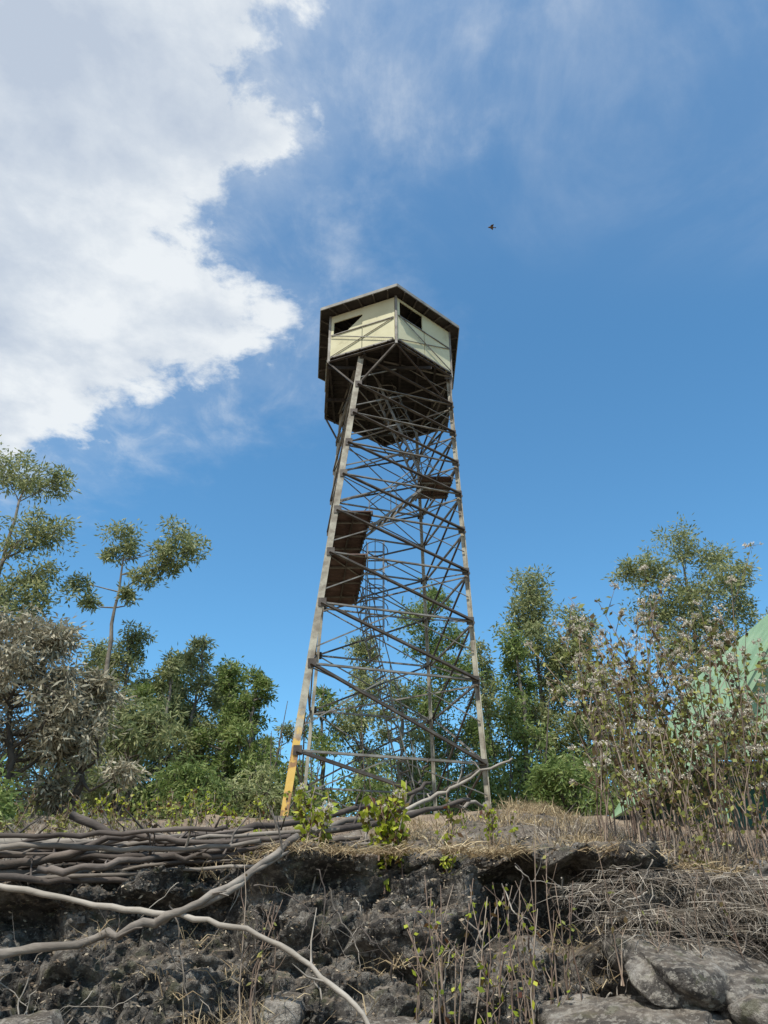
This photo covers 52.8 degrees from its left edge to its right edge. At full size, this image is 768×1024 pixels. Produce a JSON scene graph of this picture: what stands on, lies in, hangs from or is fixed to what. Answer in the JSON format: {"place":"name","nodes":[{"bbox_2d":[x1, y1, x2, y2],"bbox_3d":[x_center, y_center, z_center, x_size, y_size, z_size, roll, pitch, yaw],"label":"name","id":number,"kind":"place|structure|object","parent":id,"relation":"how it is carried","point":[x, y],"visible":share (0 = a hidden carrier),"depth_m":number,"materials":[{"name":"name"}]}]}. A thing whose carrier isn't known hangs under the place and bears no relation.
{"place":"outdoors","nodes":[
{"label":"outdoors","id":0,"kind":"place"},
{"bbox_2d":[0,0,767,816],"label":"sky","id":1,"kind":"structure","parent":0,"point":[186,186],"materials":[{"name":"blue"}]},
{"bbox_2d":[17,809,767,846],"bbox_3d":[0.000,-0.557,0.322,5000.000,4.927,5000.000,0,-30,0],"label":"ground","id":2,"kind":"structure","parent":0,"point":[185,823],"depth_m":13.16,"materials":[{"name":"soil"}]},
{"bbox_2d":[0,628,33,783],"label":"dusty shrub","id":3,"kind":"object","parent":2,"relation":"on","point":[3,749],"visible":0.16,"depth_m":15.31,"materials":[{"name":"grey plant"}]},
{"bbox_2d":[0,754,36,832],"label":"green shrub","id":4,"kind":"object","parent":2,"relation":"on","point":[6,796],"visible":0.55,"depth_m":12.03,"materials":[{"name":"green plant"}]},
{"bbox_2d":[4,666,69,814],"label":"acacia tree","id":5,"kind":"object","parent":2,"relation":"on","point":[22,766],"visible":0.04,"depth_m":28.37,"materials":[{"name":"green plant"}]},
{"bbox_2d":[0,434,94,657],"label":"acacia tree","id":6,"kind":"object","parent":2,"relation":"on","point":[36,582],"visible":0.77,"depth_m":26.91,"materials":[{"name":"green plant"}]},
{"bbox_2d":[0,600,113,797],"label":"dusty shrub","id":7,"kind":"object","parent":2,"relation":"on","point":[52,709],"visible":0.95,"depth_m":14.06,"materials":[{"name":"grey plant"}]},
{"bbox_2d":[31,637,127,816],"bbox_3d":[-11.242,8.466,28.685,3.608,8.286,3.646,0,-30,0],"label":"acacia tree","id":8,"kind":"object","parent":2,"relation":"on","point":[99,649],"visible":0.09,"depth_m":29.74,"materials":[{"name":"green plant"}]},
{"bbox_2d":[16,662,151,822],"bbox_3d":[-5.610,4.353,14.509,2.640,3.115,1.840,-17,-34,28],"label":"dusty shrub","id":9,"kind":"object","parent":2,"relation":"on","point":[51,795],"visible":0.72,"depth_m":14.07,"materials":[{"name":"grey plant"}]},
{"bbox_2d":[80,619,157,805],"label":"acacia tree","id":10,"kind":"object","parent":2,"relation":"on","point":[125,660],"visible":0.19,"depth_m":28.98,"materials":[{"name":"green plant"}]},
{"bbox_2d":[0,783,252,838],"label":"weed","id":11,"kind":"object","parent":2,"relation":"on","point":[63,821],"visible":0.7,"depth_m":8.85,"materials":[{"name":"green plant"}]},
{"bbox_2d":[65,680,188,818],"bbox_3d":[-5.363,4.955,16.129,2.194,2.927,2.469,25,-38,-36],"label":"green shrub","id":12,"kind":"object","parent":2,"relation":"on","point":[145,730],"visible":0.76,"depth_m":16.12,"materials":[{"name":"green plant"}]},
{"bbox_2d":[93,680,168,816],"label":"acacia tree","id":13,"kind":"object","parent":2,"relation":"on","point":[141,688],"visible":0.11,"depth_m":27.05,"materials":[{"name":"green plant"}]},
{"bbox_2d":[60,514,211,816],"bbox_3d":[-9.174,5.360,27.015,5.388,11.935,2.344,0,-30,0],"label":"acacia tree","id":14,"kind":"object","parent":2,"relation":"on","point":[187,550],"visible":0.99,"depth_m":28.81,"materials":[{"name":"green plant"}]},
{"bbox_2d":[116,643,202,818],"bbox_3d":[-7.833,8.049,26.831,3.254,7.227,2.626,0,-30,0],"label":"acacia tree","id":15,"kind":"object","parent":2,"relation":"on","point":[168,671],"visible":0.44,"depth_m":27.26,"materials":[{"name":"green plant"}]},
{"bbox_2d":[142,646,210,815],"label":"acacia tree","id":16,"kind":"object","parent":2,"relation":"on","point":[183,679],"visible":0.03,"depth_m":31.01,"materials":[{"name":"green plant"}]},
{"bbox_2d":[0,805,354,864],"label":"dry grass","id":17,"kind":"structure","parent":2,"relation":"on","point":[69,826],"depth_m":10.18,"materials":[{"name":"brown plant"}]},
{"bbox_2d":[147,633,227,805],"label":"acacia tree","id":18,"kind":"object","parent":2,"relation":"on","point":[191,661],"visible":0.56,"depth_m":28.99,"materials":[{"name":"green plant"}]},
{"bbox_2d":[75,786,315,831],"bbox_3d":[-2.526,4.235,10.867,3.226,0.893,1.675,0,-30,0],"label":"weed","id":19,"kind":"object","parent":2,"relation":"on","point":[224,809],"visible":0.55,"depth_m":10.67,"materials":[{"name":"green plant"}]},
{"bbox_2d":[148,748,247,818],"bbox_3d":[-4.358,6.571,18.011,2.393,2.100,2.319,0,-30,0],"label":"green shrub","id":20,"kind":"object","parent":2,"relation":"on","point":[193,779],"visible":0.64,"depth_m":17.92,"materials":[{"name":"green plant"}]},
{"bbox_2d":[171,662,250,787],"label":"acacia tree","id":21,"kind":"object","parent":2,"relation":"on","point":[214,715],"visible":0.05,"depth_m":30.56,"materials":[{"name":"green plant"}]},
{"bbox_2d":[188,653,263,810],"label":"acacia tree","id":22,"kind":"object","parent":2,"relation":"on","point":[232,676],"visible":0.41,"depth_m":27.65,"materials":[{"name":"green plant"}]},
{"bbox_2d":[213,686,273,798],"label":"acacia tree","id":23,"kind":"object","parent":2,"relation":"on","point":[256,742],"visible":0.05,"depth_m":29.28,"materials":[{"name":"green plant"}]},
{"bbox_2d":[214,664,286,814],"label":"acacia tree","id":24,"kind":"object","parent":2,"relation":"on","point":[234,731],"visible":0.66,"depth_m":26.84,"materials":[{"name":"green plant"}]},
{"bbox_2d":[210,759,297,819],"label":"green shrub","id":25,"kind":"object","parent":2,"relation":"on","point":[247,791],"visible":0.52,"depth_m":19.12,"materials":[{"name":"green plant"}]},
{"bbox_2d":[260,719,299,791],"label":"acacia tree","id":26,"kind":"object","parent":2,"relation":"on","point":[288,727],"visible":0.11,"depth_m":29.58,"materials":[{"name":"green plant"}]},
{"bbox_2d":[292,684,355,816],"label":"acacia tree","id":27,"kind":"object","parent":2,"relation":"on","point":[317,737],"visible":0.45,"depth_m":29.33,"materials":[{"name":"green plant"}]},
{"bbox_2d":[316,630,396,813],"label":"acacia tree","id":28,"kind":"object","parent":2,"relation":"on","point":[347,726],"visible":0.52,"depth_m":30.83,"materials":[{"name":"green plant"}]},
{"bbox_2d":[3,688,721,818],"bbox_3d":[0.194,10.373,27.674,45.738,5.871,10.554,0,-30,0],"label":"background thicket","id":29,"kind":"object","parent":2,"relation":"on","point":[505,791],"visible":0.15,"depth_m":25.42,"materials":[{"name":"green plant"}]},
{"bbox_2d":[273,283,491,820],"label":"watchtower","id":30,"kind":"structure","parent":2,"relation":"on","point":[387,363],"depth_m":22.97,"materials":[{"name":"paint"}]},
{"bbox_2d":[0,811,767,1023],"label":"rock ledge","id":31,"kind":"object","parent":2,"relation":"on","point":[399,1002],"visible":0.42,"depth_m":4.84,"materials":[{"name":"grey stone"}]},
{"bbox_2d":[0,1009,64,1023],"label":"boulder","id":32,"kind":"object","parent":31,"relation":"on","point":[45,1016],"visible":1,"depth_m":4.10,"materials":[{"name":"grey stone"}]},
{"bbox_2d":[0,803,299,958],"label":"fallen branch","id":33,"kind":"object","parent":31,"relation":"on","point":[211,896],"visible":1,"depth_m":4.49,"materials":[{"name":"grey wood"}]},
{"bbox_2d":[0,883,369,1023],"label":"fallen branch","id":34,"kind":"object","parent":31,"relation":"on","point":[217,924],"visible":0.98,"depth_m":4.47,"materials":[{"name":"grey wood"}]},
{"bbox_2d":[243,829,268,856],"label":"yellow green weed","id":35,"kind":"object","parent":31,"relation":"on","point":[253,845],"visible":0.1,"depth_m":5.57,"materials":[{"name":"green plant"}]},
{"bbox_2d":[0,756,512,884],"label":"branch pile","id":36,"kind":"object","parent":31,"relation":"on","point":[71,860],"visible":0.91,"depth_m":5.22,"materials":[{"name":"grey wood"}]},
{"bbox_2d":[239,860,285,1023],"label":"dry weed stems","id":37,"kind":"object","parent":31,"relation":"on","point":[257,964],"visible":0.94,"depth_m":4.37,"materials":[{"name":"brown plant"}]},
{"bbox_2d":[259,990,306,1023],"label":"boulder","id":38,"kind":"object","parent":31,"relation":"on","point":[294,1011],"visible":0.89,"depth_m":4.25,"materials":[{"name":"grey stone"}]},
{"bbox_2d":[0,916,624,1022],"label":"dry grass","id":39,"kind":"structure","parent":31,"relation":"on","point":[403,962],"depth_m":4.40,"materials":[{"name":"plant"}]},
{"bbox_2d":[293,782,338,892],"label":"yellow green weed","id":40,"kind":"object","parent":31,"relation":"on","point":[300,799],"visible":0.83,"depth_m":5.40,"materials":[{"name":"green plant"}]},
{"bbox_2d":[0,813,766,1023],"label":"loose stones","id":41,"kind":"object","parent":31,"relation":"on","point":[81,920],"visible":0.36,"depth_m":4.96,"materials":[{"name":"grey stone"}]},
{"bbox_2d":[0,857,767,1023],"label":"hanging roots","id":42,"kind":"object","parent":31,"relation":"hanging from","point":[579,919],"visible":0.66,"depth_m":4.54,"materials":[{"name":"brown plant"}]},
{"bbox_2d":[0,811,767,1023],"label":"leaf litter","id":43,"kind":"object","parent":31,"relation":"on","point":[201,980],"visible":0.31,"depth_m":4.89,"materials":[{"name":"brown plant"}]},
{"bbox_2d":[357,780,411,893],"bbox_3d":[0.032,2.229,5.350,0.333,0.751,0.446,16,-34,-25],"label":"yellow green weed","id":44,"kind":"object","parent":31,"relation":"on","point":[390,828],"visible":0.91,"depth_m":5.38,"materials":[{"name":"green plant"}]},
{"bbox_2d":[354,1016,434,1023],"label":"boulder","id":45,"kind":"object","parent":31,"relation":"on","point":[404,1020],"visible":0.9,"depth_m":4.10,"materials":[{"name":"grey stone"}]},
{"bbox_2d":[434,792,463,874],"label":"yellow green weed","id":46,"kind":"object","parent":31,"relation":"on","point":[449,863],"visible":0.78,"depth_m":5.28,"materials":[{"name":"green plant"}]},
{"bbox_2d":[404,875,571,1023],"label":"dry weed stems","id":47,"kind":"object","parent":31,"relation":"on","point":[437,974],"visible":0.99,"depth_m":4.24,"materials":[{"name":"brown plant"}]},
{"bbox_2d":[459,799,517,846],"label":"yellow green weed","id":48,"kind":"object","parent":31,"relation":"on","point":[492,826],"visible":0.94,"depth_m":5.98,"materials":[{"name":"green plant"}]},
{"bbox_2d":[228,827,756,877],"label":"dry grass","id":49,"kind":"structure","parent":31,"relation":"on","point":[508,851],"depth_m":5.07,"materials":[{"name":"plant"}]},
{"bbox_2d":[509,842,581,1023],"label":"dry weed stems","id":50,"kind":"object","parent":31,"relation":"on","point":[565,956],"visible":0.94,"depth_m":4.33,"materials":[{"name":"brown plant"}]},
{"bbox_2d":[565,641,679,854],"bbox_3d":[1.842,1.903,6.109,0.725,1.820,1.008,-5,-30,9],"label":"dry wildflower","id":51,"kind":"object","parent":31,"relation":"on","point":[602,757],"visible":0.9,"depth_m":6.07,"materials":[{"name":"brown plant"}]},
{"bbox_2d":[530,993,734,1023],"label":"boulder","id":52,"kind":"object","parent":31,"relation":"on","point":[617,1009],"visible":0.81,"depth_m":3.99,"materials":[{"name":"grey stone"}]},
{"bbox_2d":[524,542,767,862],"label":"dry wildflower","id":53,"kind":"object","parent":31,"relation":"on","point":[659,741],"visible":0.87,"depth_m":6.41,"materials":[{"name":"beige plant"}]},
{"bbox_2d":[536,865,767,965],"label":"dry grass","id":54,"kind":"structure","parent":31,"relation":"on","point":[740,882],"depth_m":4.71,"materials":[{"name":"brown plant"}]},
{"bbox_2d":[600,932,767,1011],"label":"boulder","id":55,"kind":"object","parent":31,"relation":"on","point":[676,976],"visible":0.83,"depth_m":4.06,"materials":[{"name":"grey stone"}]},
{"bbox_2d":[597,849,767,985],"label":"dry weed stems","id":56,"kind":"object","parent":55,"relation":"on","point":[652,942],"visible":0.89,"depth_m":4.42,"materials":[{"name":"brown plant"}]},
{"bbox_2d":[604,629,767,860],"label":"dry wildflower","id":57,"kind":"object","parent":31,"relation":"on","point":[761,666],"visible":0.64,"depth_m":6.55,"materials":[{"name":"beige plant"}]},
{"bbox_2d":[611,704,767,875],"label":"dry wildflower","id":58,"kind":"object","parent":31,"relation":"on","point":[699,841],"visible":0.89,"depth_m":5.50,"materials":[{"name":"brown plant"}]},
{"bbox_2d":[717,976,767,1023],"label":"boulder","id":59,"kind":"object","parent":31,"relation":"on","point":[751,1009],"visible":0.33,"depth_m":3.82,"materials":[{"name":"grey stone"}]},
{"bbox_2d":[743,695,767,802],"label":"dry wildflower","id":60,"kind":"object","parent":31,"relation":"on","point":[761,743],"visible":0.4,"depth_m":6.52,"materials":[{"name":"brown plant"}]},
{"bbox_2d":[367,673,445,809],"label":"acacia tree","id":61,"kind":"object","parent":2,"relation":"on","point":[420,738],"visible":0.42,"depth_m":27.52,"materials":[{"name":"green plant"}]},
{"bbox_2d":[378,576,496,812],"bbox_3d":[2.208,7.630,30.323,4.944,11.294,4.783,0,-30,0],"label":"acacia tree","id":62,"kind":"object","parent":2,"relation":"on","point":[469,730],"visible":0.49,"depth_m":30.16,"materials":[{"name":"green plant"}]},
{"bbox_2d":[440,637,516,811],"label":"acacia tree","id":63,"kind":"object","parent":2,"relation":"on","point":[485,702],"visible":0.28,"depth_m":31.18,"materials":[{"name":"green plant"}]},
{"bbox_2d":[196,793,767,894],"bbox_3d":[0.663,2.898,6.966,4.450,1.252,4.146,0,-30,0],"label":"dry grass","id":64,"kind":"structure","parent":2,"relation":"on","point":[525,807],"depth_m":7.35,"materials":[{"name":"plant"}]},
{"bbox_2d":[474,621,557,800],"bbox_3d":[5.107,7.939,27.828,3.382,8.203,2.906,10,-31,-17],"label":"acacia tree","id":65,"kind":"object","parent":2,"relation":"on","point":[514,645],"visible":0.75,"depth_m":27.93,"materials":[{"name":"green plant"}]},
{"bbox_2d":[488,563,609,807],"bbox_3d":[6.575,7.401,30.404,4.313,11.775,4.413,19,-35,-29],"label":"acacia tree","id":66,"kind":"object","parent":2,"relation":"on","point":[530,616],"visible":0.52,"depth_m":30.77,"materials":[{"name":"green plant"}]},
{"bbox_2d":[522,737,630,815],"bbox_3d":[4.555,6.434,18.048,2.637,2.273,2.103,0,-30,0],"label":"green shrub","id":67,"kind":"object","parent":2,"relation":"on","point":[550,775],"visible":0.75,"depth_m":17.98,"materials":[{"name":"green plant"}]},
{"bbox_2d":[543,599,633,815],"bbox_3d":[7.729,7.835,29.038,3.446,9.766,3.380,0,-30,0],"label":"acacia tree","id":68,"kind":"object","parent":2,"relation":"on","point":[573,649],"visible":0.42,"depth_m":29.34,"materials":[{"name":"green plant"}]},
{"bbox_2d":[592,683,641,795],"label":"acacia tree","id":69,"kind":"object","parent":2,"relation":"on","point":[612,727],"visible":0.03,"depth_m":30.65,"materials":[{"name":"green plant"}]},
{"bbox_2d":[607,664,658,780],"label":"acacia tree","id":70,"kind":"object","parent":2,"relation":"on","point":[641,694],"visible":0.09,"depth_m":32.36,"materials":[{"name":"green plant"}]},
{"bbox_2d":[600,512,761,696],"bbox_3d":[12.693,6.407,30.936,6.799,14.063,4.208,0,-30,0],"label":"acacia tree","id":71,"kind":"object","parent":2,"relation":"on","point":[671,611],"visible":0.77,"depth_m":32.35,"materials":[{"name":"green plant"}]},
{"bbox_2d":[612,614,767,828],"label":"green hut","id":72,"kind":"object","parent":2,"relation":"on","point":[759,629],"visible":0.19,"depth_m":12.99,"materials":[{"name":"paint"}]},
{"bbox_2d":[753,607,767,621],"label":"acacia tree","id":73,"kind":"object","parent":2,"relation":"on","point":[761,615],"visible":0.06,"depth_m":29.97,"materials":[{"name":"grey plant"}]},
{"bbox_3d":[-1.200,2.811,3.864,0.862,0.387,0.538,0,-30,0],"label":"boulder","id":74,"kind":"object","parent":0,"visible":0},
{"bbox_2d":[164,987,335,1023],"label":"dry grass","id":75,"kind":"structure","parent":74,"relation":"on","point":[220,1019],"depth_m":4.01,"materials":[{"name":"plant"}]}
]}

